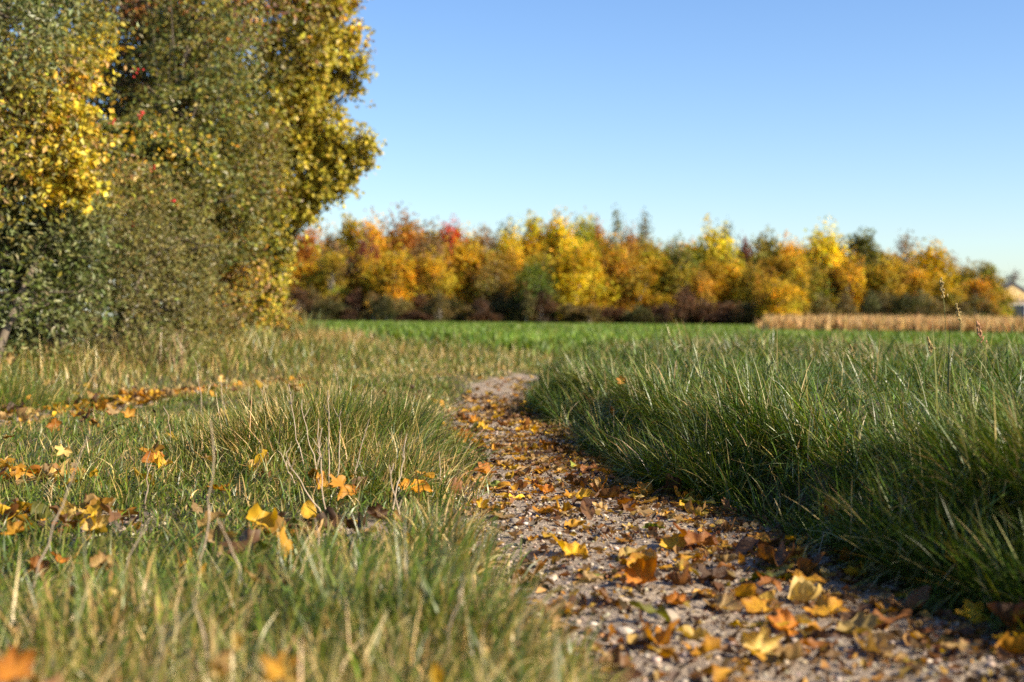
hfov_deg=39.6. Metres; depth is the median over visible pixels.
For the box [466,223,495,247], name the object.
rust brown tree
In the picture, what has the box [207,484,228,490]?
fallen leaf
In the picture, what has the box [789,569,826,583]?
fallen leaf
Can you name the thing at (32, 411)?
fallen leaf
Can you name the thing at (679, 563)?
fallen leaf
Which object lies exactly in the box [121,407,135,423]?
fallen leaf
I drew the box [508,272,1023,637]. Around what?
tall grass
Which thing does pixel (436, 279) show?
young tree
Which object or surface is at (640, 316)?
undergrowth bush
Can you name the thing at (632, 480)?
fallen leaf
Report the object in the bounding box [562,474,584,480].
fallen leaf
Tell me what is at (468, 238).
golden tree
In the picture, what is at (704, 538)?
fallen leaf
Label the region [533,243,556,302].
young tree
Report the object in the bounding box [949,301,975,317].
undergrowth bush
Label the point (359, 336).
weed clump
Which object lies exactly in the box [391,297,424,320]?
undergrowth bush
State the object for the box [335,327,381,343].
weed clump
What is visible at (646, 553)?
fallen leaf
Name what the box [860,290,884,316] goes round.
undergrowth bush
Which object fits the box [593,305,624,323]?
undergrowth bush
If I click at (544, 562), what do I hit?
fallen leaf
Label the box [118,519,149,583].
dry stalk
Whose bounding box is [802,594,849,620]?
fallen leaf
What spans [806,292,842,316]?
undergrowth bush
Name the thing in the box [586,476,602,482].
fallen leaf
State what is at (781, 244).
dull gold tree
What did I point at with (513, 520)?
pebble
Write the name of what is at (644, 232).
poplar
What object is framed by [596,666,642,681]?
fallen leaf
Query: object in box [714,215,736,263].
grey green tree
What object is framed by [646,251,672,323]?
young tree
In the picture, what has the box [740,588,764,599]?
fallen leaf
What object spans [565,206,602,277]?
lime tree
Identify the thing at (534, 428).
fallen leaf
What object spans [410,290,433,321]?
undergrowth bush
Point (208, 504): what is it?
dry stalk
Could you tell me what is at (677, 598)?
fallen leaf
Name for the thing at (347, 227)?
yellow tree
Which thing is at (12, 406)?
fallen leaf
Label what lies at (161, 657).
dry stalk
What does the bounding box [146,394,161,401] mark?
fallen leaf
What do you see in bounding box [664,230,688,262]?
pale tree
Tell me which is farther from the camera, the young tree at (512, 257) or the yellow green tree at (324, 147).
the young tree at (512, 257)
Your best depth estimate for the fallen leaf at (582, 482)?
4.19 m
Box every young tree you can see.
[287,259,329,312]
[305,243,338,300]
[310,247,352,320]
[335,249,358,298]
[347,246,383,320]
[371,261,392,321]
[382,245,420,299]
[405,251,432,318]
[410,244,458,317]
[446,262,474,321]
[457,245,504,321]
[498,240,525,321]
[518,256,537,292]
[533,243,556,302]
[546,263,581,320]
[579,245,610,322]
[603,240,657,311]
[621,261,675,321]
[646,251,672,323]
[653,257,700,323]
[686,262,716,308]
[702,254,732,308]
[713,259,755,323]
[727,260,769,307]
[751,266,778,311]
[756,253,800,294]
[784,245,815,314]
[795,262,833,311]
[823,264,853,310]
[830,246,866,311]
[856,261,892,315]
[858,249,917,306]
[888,262,936,302]
[900,268,938,302]
[926,277,950,312]
[935,284,987,315]
[948,275,1008,318]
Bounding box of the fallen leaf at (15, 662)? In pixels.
[0,644,36,681]
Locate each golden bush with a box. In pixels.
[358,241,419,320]
[748,272,809,322]
[1003,304,1019,318]
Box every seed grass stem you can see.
[850,344,855,380]
[927,337,935,414]
[934,277,947,420]
[955,303,962,408]
[976,321,986,405]
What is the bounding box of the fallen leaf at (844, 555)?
[837,547,854,561]
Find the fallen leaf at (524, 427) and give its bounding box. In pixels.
[518,425,529,430]
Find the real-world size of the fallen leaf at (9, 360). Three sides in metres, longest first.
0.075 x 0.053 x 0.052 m
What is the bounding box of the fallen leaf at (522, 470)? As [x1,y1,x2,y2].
[517,464,530,474]
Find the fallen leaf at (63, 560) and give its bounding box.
[50,552,83,563]
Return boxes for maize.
[752,312,1023,333]
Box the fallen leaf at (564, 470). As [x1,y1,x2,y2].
[550,467,567,472]
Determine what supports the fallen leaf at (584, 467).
on the path
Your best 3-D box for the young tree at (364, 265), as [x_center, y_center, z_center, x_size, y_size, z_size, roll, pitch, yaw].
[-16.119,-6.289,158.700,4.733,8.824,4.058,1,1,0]
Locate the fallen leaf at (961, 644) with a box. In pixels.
[944,638,982,651]
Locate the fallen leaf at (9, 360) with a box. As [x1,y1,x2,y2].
[6,351,15,364]
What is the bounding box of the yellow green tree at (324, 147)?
[174,0,386,334]
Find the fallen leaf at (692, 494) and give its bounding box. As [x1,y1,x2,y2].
[689,489,704,499]
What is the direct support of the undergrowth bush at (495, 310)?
on the field
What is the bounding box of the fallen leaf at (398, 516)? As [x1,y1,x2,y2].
[393,510,403,521]
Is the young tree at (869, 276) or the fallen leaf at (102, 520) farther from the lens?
the young tree at (869, 276)
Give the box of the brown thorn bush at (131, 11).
[58,0,322,335]
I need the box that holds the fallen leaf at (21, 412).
[16,407,33,420]
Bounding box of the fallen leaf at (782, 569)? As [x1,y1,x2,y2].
[739,563,794,581]
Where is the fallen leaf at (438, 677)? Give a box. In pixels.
[431,661,443,681]
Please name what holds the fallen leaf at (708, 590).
on the path
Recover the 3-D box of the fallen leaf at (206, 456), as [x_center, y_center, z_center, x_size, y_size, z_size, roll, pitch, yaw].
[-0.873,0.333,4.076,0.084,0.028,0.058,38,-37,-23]
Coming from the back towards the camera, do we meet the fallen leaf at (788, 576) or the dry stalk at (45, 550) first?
the fallen leaf at (788, 576)
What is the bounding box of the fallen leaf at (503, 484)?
[494,481,523,491]
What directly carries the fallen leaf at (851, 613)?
on the path
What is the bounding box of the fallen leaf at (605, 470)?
[597,468,616,474]
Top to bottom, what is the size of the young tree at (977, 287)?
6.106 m
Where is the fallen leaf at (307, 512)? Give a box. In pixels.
[301,500,316,518]
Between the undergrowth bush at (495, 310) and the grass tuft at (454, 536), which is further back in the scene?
the undergrowth bush at (495, 310)
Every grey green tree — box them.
[489,215,525,258]
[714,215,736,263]
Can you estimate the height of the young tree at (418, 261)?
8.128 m
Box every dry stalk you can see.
[29,430,90,602]
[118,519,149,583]
[144,450,150,509]
[153,623,165,681]
[192,356,201,408]
[193,584,214,672]
[198,420,213,577]
[217,518,253,611]
[278,451,301,494]
[286,384,305,475]
[286,446,320,511]
[301,405,316,469]
[313,429,325,508]
[314,419,321,479]
[315,518,320,569]
[323,395,329,482]
[333,407,340,497]
[353,421,368,474]
[389,464,401,530]
[390,435,406,516]
[446,577,466,658]
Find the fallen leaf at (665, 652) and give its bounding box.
[656,647,683,658]
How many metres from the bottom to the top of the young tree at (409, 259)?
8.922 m
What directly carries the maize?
on the field
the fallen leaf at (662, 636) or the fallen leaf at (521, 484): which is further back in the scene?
the fallen leaf at (521, 484)
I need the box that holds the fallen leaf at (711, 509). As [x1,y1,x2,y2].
[703,508,718,512]
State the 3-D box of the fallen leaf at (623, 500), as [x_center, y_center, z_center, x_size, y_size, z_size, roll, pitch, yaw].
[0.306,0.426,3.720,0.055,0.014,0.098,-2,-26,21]
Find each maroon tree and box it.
[344,229,383,316]
[731,230,754,302]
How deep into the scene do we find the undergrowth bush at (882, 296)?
153.94 m
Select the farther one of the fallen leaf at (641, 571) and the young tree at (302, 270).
the young tree at (302, 270)
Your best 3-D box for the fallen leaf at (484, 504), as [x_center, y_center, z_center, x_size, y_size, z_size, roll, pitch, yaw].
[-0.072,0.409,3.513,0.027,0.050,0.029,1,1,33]
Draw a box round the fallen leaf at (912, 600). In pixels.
[887,585,931,611]
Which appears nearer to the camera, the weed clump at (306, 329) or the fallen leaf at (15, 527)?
the fallen leaf at (15, 527)
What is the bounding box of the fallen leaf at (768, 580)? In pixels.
[756,571,784,591]
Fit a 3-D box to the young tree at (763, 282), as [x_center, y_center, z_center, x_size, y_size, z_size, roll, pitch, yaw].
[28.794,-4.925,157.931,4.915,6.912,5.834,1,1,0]
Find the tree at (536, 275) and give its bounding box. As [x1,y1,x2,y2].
[504,254,568,322]
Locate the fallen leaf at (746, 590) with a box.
[732,583,756,599]
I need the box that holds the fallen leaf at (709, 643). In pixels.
[684,634,720,655]
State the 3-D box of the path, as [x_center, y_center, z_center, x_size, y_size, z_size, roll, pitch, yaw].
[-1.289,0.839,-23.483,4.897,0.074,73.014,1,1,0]
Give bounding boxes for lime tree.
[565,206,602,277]
[686,213,746,324]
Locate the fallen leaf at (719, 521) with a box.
[707,519,727,526]
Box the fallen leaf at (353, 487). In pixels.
[339,484,369,492]
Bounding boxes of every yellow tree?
[318,218,340,296]
[333,212,367,301]
[351,206,390,320]
[489,216,526,321]
[516,209,550,282]
[535,206,585,263]
[546,236,623,322]
[788,213,857,294]
[902,236,971,299]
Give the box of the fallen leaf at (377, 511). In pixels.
[367,502,390,525]
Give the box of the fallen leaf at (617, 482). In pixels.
[613,476,623,484]
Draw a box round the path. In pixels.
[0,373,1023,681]
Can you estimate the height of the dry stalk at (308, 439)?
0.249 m
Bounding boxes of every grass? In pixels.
[0,322,469,410]
[264,331,1016,379]
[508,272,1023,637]
[768,324,1023,432]
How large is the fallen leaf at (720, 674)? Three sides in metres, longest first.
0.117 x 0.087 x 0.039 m
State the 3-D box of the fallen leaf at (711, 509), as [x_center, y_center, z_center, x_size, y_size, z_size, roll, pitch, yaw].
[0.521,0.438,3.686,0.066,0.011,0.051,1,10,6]
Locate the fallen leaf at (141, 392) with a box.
[139,389,148,396]
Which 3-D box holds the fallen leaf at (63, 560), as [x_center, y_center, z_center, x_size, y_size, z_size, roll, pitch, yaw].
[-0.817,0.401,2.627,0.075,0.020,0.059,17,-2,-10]
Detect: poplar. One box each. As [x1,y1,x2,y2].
[603,204,628,262]
[634,207,654,287]
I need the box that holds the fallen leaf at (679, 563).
[676,559,683,566]
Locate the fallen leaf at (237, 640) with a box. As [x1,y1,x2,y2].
[232,630,242,649]
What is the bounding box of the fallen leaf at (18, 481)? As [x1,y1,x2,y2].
[15,478,35,484]
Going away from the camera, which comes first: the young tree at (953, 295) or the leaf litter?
the leaf litter
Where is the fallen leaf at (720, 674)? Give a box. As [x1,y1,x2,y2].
[692,659,753,681]
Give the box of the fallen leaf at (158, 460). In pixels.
[145,451,173,467]
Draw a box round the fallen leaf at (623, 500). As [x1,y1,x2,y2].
[617,497,638,506]
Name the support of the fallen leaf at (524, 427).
on the path
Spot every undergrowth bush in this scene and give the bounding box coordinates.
[286,286,319,319]
[296,284,325,319]
[303,299,356,320]
[319,294,348,316]
[332,307,360,320]
[344,286,367,320]
[355,291,391,320]
[370,293,400,320]
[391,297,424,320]
[392,310,436,321]
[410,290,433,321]
[422,289,456,321]
[423,294,467,321]
[448,305,475,321]
[465,296,492,321]
[467,311,508,322]
[488,290,506,322]
[495,293,525,322]
[513,282,539,322]
[514,285,558,322]
[534,299,562,322]
[556,301,580,323]
[563,303,613,323]
[564,314,588,322]
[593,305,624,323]
[596,307,636,323]
[620,311,635,322]
[622,304,665,323]
[643,310,669,323]
[649,302,676,323]
[671,284,700,323]
[674,309,703,324]
[682,298,726,323]
[701,311,733,324]
[713,301,744,324]
[722,301,765,324]
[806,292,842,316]
[835,288,859,315]
[842,310,868,318]
[857,286,894,317]
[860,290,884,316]
[881,290,938,317]
[912,290,941,315]
[914,298,952,317]
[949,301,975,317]
[950,291,998,318]
[973,308,1001,318]
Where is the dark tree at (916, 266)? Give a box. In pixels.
[896,256,933,303]
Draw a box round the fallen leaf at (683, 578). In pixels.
[664,565,691,584]
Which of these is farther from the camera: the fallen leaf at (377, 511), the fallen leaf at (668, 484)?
the fallen leaf at (668, 484)
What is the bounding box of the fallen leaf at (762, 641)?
[739,623,783,660]
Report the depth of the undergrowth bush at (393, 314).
149.65 m
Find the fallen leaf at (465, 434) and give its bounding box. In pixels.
[460,428,471,441]
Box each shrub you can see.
[0,0,160,375]
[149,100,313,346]
[191,252,308,338]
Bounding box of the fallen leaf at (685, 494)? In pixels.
[674,485,689,497]
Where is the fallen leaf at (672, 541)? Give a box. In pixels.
[659,533,686,550]
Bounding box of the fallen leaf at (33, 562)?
[27,554,52,575]
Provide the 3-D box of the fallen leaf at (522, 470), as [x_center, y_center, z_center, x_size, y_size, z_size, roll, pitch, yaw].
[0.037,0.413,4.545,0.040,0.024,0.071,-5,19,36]
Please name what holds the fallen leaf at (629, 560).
on the path
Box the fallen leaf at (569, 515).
[559,511,578,517]
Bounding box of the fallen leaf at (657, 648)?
[646,644,674,652]
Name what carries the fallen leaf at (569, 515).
on the path
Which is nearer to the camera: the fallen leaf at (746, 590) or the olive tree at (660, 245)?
the fallen leaf at (746, 590)
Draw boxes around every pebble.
[509,518,518,522]
[528,599,549,610]
[564,565,575,569]
[612,596,630,604]
[616,626,633,635]
[648,608,677,620]
[782,585,789,591]
[825,637,843,645]
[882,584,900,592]
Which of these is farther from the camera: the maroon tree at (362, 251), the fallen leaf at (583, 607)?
the maroon tree at (362, 251)
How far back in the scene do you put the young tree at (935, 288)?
159.89 m
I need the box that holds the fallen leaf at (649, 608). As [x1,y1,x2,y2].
[628,600,670,621]
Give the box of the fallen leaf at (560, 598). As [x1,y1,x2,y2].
[551,595,574,612]
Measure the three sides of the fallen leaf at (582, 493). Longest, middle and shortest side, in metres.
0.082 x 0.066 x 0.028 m
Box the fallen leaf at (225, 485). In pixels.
[219,479,230,488]
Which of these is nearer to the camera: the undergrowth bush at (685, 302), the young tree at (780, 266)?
the undergrowth bush at (685, 302)
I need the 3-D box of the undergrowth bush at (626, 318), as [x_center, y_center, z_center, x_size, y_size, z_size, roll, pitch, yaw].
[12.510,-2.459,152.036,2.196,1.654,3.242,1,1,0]
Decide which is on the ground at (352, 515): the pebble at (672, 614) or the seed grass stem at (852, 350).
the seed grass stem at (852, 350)
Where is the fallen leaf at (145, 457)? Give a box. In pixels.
[142,451,164,462]
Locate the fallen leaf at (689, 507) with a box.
[684,498,705,513]
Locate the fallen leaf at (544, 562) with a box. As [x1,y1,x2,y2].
[534,554,546,565]
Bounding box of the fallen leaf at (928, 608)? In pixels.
[913,594,947,612]
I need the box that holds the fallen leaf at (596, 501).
[590,497,607,502]
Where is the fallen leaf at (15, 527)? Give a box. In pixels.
[1,520,23,539]
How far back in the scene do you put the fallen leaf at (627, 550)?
2.96 m
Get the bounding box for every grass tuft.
[0,339,116,420]
[0,529,337,680]
[81,396,296,438]
[100,506,479,615]
[124,370,373,479]
[193,360,517,474]
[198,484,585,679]
[276,421,512,510]
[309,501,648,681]
[323,479,552,588]
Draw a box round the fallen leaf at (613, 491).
[594,486,623,498]
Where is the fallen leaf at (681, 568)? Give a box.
[679,564,692,571]
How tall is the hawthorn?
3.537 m
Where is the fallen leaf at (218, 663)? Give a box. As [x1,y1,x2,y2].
[209,647,236,681]
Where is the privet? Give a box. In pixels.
[0,145,275,373]
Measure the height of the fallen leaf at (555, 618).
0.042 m
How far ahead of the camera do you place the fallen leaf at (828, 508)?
3.22 m
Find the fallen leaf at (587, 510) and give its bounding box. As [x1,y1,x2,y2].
[579,500,595,519]
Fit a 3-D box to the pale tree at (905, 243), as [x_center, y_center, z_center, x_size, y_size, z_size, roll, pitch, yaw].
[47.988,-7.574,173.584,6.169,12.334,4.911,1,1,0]
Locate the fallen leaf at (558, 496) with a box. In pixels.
[544,495,563,499]
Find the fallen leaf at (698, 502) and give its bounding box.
[679,496,719,508]
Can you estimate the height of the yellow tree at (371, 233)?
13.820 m
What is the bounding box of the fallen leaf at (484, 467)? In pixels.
[474,462,496,474]
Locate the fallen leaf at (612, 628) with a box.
[608,622,616,634]
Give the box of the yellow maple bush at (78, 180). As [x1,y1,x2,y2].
[4,0,134,360]
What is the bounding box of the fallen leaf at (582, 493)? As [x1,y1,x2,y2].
[568,487,591,498]
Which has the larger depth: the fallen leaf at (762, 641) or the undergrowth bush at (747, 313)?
the undergrowth bush at (747, 313)
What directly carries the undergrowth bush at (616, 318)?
on the field
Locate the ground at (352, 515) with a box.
[0,345,1021,675]
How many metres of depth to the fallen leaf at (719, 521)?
3.45 m
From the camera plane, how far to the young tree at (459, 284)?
160.40 m
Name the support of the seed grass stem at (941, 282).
on the ground at (352, 515)
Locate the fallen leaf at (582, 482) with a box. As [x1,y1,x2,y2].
[567,474,588,487]
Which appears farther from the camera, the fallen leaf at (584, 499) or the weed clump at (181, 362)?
the weed clump at (181, 362)
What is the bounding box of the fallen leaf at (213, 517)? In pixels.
[193,510,225,538]
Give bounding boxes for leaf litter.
[0,375,1023,681]
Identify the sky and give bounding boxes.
[2,0,1023,315]
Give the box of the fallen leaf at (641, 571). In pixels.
[622,558,658,587]
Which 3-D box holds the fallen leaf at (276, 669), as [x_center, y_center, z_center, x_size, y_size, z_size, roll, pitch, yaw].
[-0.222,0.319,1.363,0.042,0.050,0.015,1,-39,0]
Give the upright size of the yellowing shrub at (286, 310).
1.510 m
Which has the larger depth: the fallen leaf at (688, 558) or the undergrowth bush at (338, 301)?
the undergrowth bush at (338, 301)
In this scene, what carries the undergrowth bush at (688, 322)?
on the field
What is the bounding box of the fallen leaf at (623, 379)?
[616,375,626,383]
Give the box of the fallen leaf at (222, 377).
[218,374,225,381]
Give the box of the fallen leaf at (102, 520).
[82,510,109,539]
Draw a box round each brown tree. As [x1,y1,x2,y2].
[316,236,357,292]
[404,216,456,295]
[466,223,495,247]
[466,252,521,322]
[473,223,499,258]
[513,227,530,267]
[652,239,676,323]
[667,236,699,300]
[864,250,899,268]
[944,252,958,285]
[999,267,1023,286]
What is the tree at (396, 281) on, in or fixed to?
on the field
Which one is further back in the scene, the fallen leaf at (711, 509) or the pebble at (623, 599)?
the fallen leaf at (711, 509)
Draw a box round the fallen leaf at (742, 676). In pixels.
[732,670,755,679]
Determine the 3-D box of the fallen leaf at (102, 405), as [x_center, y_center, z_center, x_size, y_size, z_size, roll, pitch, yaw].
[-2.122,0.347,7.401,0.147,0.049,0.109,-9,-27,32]
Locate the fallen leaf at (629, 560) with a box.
[620,556,635,566]
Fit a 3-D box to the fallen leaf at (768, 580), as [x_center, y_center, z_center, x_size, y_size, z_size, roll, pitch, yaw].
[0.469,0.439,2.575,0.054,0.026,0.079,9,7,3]
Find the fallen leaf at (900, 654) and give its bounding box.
[877,649,906,660]
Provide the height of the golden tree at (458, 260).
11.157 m
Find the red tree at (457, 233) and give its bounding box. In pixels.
[438,214,468,264]
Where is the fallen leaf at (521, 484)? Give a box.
[518,479,527,487]
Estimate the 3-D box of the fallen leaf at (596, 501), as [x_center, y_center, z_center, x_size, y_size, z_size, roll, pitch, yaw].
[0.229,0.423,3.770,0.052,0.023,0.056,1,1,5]
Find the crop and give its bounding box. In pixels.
[34,317,1023,357]
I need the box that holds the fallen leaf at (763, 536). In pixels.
[747,532,776,548]
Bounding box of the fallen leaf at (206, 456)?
[196,452,217,462]
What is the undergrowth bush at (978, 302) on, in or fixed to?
on the field
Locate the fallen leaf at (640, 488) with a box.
[630,482,654,494]
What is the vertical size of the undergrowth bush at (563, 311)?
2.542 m
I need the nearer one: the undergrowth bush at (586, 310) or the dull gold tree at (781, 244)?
the undergrowth bush at (586, 310)
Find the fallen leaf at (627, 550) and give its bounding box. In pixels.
[606,545,646,557]
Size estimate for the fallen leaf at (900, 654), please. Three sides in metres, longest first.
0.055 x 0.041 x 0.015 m
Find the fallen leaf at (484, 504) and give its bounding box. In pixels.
[475,497,488,508]
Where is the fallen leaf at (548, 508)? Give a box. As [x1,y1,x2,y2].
[532,505,560,512]
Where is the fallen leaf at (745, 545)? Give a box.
[728,536,758,554]
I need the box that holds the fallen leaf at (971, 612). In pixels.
[953,599,987,627]
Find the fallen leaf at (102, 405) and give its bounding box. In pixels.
[93,400,106,410]
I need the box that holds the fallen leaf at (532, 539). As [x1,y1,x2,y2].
[527,535,537,540]
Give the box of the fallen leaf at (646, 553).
[629,547,657,561]
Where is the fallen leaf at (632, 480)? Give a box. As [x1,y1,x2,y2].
[623,476,640,483]
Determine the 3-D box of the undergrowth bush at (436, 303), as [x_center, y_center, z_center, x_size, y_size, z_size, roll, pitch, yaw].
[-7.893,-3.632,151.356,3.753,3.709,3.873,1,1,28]
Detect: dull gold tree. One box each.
[624,230,659,258]
[688,235,733,267]
[775,236,804,257]
[995,283,1023,318]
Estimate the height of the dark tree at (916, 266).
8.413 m
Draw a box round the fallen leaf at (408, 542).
[402,532,417,559]
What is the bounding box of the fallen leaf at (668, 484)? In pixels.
[652,473,682,494]
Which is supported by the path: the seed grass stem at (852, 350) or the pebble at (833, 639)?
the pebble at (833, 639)
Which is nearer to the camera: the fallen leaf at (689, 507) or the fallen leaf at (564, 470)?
the fallen leaf at (689, 507)
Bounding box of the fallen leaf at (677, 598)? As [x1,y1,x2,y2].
[667,590,691,608]
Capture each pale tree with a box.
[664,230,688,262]
[886,229,921,267]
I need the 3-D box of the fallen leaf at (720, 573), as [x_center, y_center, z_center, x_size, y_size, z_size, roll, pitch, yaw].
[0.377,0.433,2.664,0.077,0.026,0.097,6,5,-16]
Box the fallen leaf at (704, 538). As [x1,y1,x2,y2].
[673,522,717,546]
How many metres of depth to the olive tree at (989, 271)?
166.34 m
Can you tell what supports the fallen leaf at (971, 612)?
on the path
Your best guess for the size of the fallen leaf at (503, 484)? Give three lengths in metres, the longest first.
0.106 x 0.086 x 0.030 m
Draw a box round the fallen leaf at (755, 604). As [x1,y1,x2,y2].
[741,596,792,612]
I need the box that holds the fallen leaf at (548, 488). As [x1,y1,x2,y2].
[535,483,555,493]
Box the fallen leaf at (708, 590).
[692,588,723,596]
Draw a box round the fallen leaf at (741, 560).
[738,552,745,564]
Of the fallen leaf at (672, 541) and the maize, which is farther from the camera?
the maize
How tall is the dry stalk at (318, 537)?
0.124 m
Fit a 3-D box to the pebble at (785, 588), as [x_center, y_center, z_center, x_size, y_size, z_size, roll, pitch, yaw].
[0.506,0.452,2.578,0.033,0.018,0.025,-4,-6,8]
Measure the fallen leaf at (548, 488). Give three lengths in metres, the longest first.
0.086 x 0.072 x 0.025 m
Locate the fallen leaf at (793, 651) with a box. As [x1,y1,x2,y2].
[774,641,805,660]
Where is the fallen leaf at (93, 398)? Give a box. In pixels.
[88,392,97,406]
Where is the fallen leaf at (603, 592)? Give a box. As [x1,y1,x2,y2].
[599,587,626,605]
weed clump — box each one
[92,318,224,376]
[224,320,301,347]
[275,308,336,339]
[279,325,352,349]
[304,325,366,345]
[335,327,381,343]
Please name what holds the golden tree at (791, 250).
on the field
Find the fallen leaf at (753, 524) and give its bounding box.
[738,521,758,529]
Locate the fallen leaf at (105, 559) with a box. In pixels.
[90,549,122,575]
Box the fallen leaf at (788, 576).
[767,572,791,579]
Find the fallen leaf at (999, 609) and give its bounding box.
[987,595,1023,632]
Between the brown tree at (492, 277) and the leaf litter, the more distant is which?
the brown tree at (492, 277)
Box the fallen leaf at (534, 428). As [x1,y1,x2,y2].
[531,424,538,431]
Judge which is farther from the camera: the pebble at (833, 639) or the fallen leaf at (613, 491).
the fallen leaf at (613, 491)
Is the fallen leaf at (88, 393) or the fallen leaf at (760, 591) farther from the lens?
the fallen leaf at (88, 393)
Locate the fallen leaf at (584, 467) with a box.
[580,463,600,470]
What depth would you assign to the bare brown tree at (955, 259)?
175.65 m
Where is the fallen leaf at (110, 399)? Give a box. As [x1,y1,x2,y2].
[104,392,113,402]
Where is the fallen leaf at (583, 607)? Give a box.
[565,605,586,613]
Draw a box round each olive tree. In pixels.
[0,0,367,332]
[416,224,444,270]
[640,238,669,255]
[741,224,785,301]
[838,226,884,286]
[855,251,889,308]
[944,257,1006,310]
[970,259,1008,315]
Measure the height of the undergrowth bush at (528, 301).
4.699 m
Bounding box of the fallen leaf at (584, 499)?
[571,496,592,504]
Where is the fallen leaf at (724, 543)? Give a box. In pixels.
[714,540,731,551]
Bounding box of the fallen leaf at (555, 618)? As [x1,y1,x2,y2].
[539,598,565,630]
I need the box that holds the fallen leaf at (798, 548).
[775,546,806,561]
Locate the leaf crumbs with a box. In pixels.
[432,392,1023,681]
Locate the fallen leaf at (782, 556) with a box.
[754,541,796,566]
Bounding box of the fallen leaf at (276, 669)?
[260,650,302,681]
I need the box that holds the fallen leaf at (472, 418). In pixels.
[468,415,478,422]
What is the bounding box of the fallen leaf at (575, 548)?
[552,534,591,558]
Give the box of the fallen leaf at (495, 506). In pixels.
[487,502,505,510]
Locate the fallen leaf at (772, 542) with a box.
[757,534,782,545]
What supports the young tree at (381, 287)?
on the field
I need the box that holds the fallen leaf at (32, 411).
[27,408,39,416]
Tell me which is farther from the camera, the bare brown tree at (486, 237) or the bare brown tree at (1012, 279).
the bare brown tree at (1012, 279)
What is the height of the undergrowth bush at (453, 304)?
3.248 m
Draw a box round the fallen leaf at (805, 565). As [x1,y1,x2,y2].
[787,551,825,573]
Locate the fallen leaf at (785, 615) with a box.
[767,608,800,636]
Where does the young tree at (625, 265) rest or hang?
on the field
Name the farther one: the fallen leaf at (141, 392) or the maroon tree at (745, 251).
the maroon tree at (745, 251)
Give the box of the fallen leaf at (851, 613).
[836,606,867,618]
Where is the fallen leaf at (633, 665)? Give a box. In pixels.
[602,663,635,678]
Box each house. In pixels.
[1000,284,1023,317]
[1007,283,1023,290]
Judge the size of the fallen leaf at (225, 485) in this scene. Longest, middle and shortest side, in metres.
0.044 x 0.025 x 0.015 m
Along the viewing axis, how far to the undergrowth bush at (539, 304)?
151.58 m
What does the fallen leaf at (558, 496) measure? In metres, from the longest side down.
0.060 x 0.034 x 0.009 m
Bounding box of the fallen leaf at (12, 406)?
[7,401,24,411]
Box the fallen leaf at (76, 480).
[58,478,81,487]
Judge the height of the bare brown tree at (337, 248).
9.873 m
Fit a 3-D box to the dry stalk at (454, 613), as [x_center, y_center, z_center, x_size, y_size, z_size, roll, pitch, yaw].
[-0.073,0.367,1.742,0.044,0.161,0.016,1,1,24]
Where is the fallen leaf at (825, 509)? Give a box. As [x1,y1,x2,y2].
[817,501,842,520]
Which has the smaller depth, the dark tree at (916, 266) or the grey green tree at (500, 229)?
the dark tree at (916, 266)
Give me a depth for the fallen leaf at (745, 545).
2.94 m
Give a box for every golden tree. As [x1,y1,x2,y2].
[281,220,327,290]
[379,226,396,258]
[440,227,482,321]
[459,221,482,265]
[587,229,642,308]
[620,233,676,308]
[660,238,709,322]
[757,230,806,297]
[794,262,837,309]
[802,229,851,293]
[883,248,903,264]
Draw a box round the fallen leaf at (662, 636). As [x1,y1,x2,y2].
[639,618,679,645]
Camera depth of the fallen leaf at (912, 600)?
2.40 m
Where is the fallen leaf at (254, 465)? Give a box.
[240,459,260,467]
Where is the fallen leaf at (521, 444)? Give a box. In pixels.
[513,442,527,446]
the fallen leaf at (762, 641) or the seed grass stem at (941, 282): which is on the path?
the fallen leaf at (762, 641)
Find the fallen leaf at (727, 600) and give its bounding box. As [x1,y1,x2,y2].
[703,591,746,612]
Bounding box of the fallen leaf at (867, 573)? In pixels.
[860,570,884,578]
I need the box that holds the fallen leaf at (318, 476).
[306,471,334,489]
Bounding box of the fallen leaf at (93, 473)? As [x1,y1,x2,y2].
[88,468,98,477]
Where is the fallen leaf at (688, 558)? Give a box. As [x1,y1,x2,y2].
[673,552,703,563]
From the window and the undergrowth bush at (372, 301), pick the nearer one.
the undergrowth bush at (372, 301)
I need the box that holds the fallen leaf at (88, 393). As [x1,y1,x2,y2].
[86,390,98,398]
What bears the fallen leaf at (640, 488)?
on the path
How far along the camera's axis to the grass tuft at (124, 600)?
1.88 m
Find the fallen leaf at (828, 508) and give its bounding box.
[813,495,841,515]
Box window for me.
[1012,304,1023,317]
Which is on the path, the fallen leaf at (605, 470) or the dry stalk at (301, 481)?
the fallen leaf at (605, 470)
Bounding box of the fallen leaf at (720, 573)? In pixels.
[698,563,736,581]
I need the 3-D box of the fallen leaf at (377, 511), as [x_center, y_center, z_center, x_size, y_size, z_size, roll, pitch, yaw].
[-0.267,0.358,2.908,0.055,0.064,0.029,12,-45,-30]
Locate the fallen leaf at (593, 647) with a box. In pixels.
[575,645,603,653]
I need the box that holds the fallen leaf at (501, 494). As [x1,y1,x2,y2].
[490,492,510,498]
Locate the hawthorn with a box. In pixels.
[85,0,302,346]

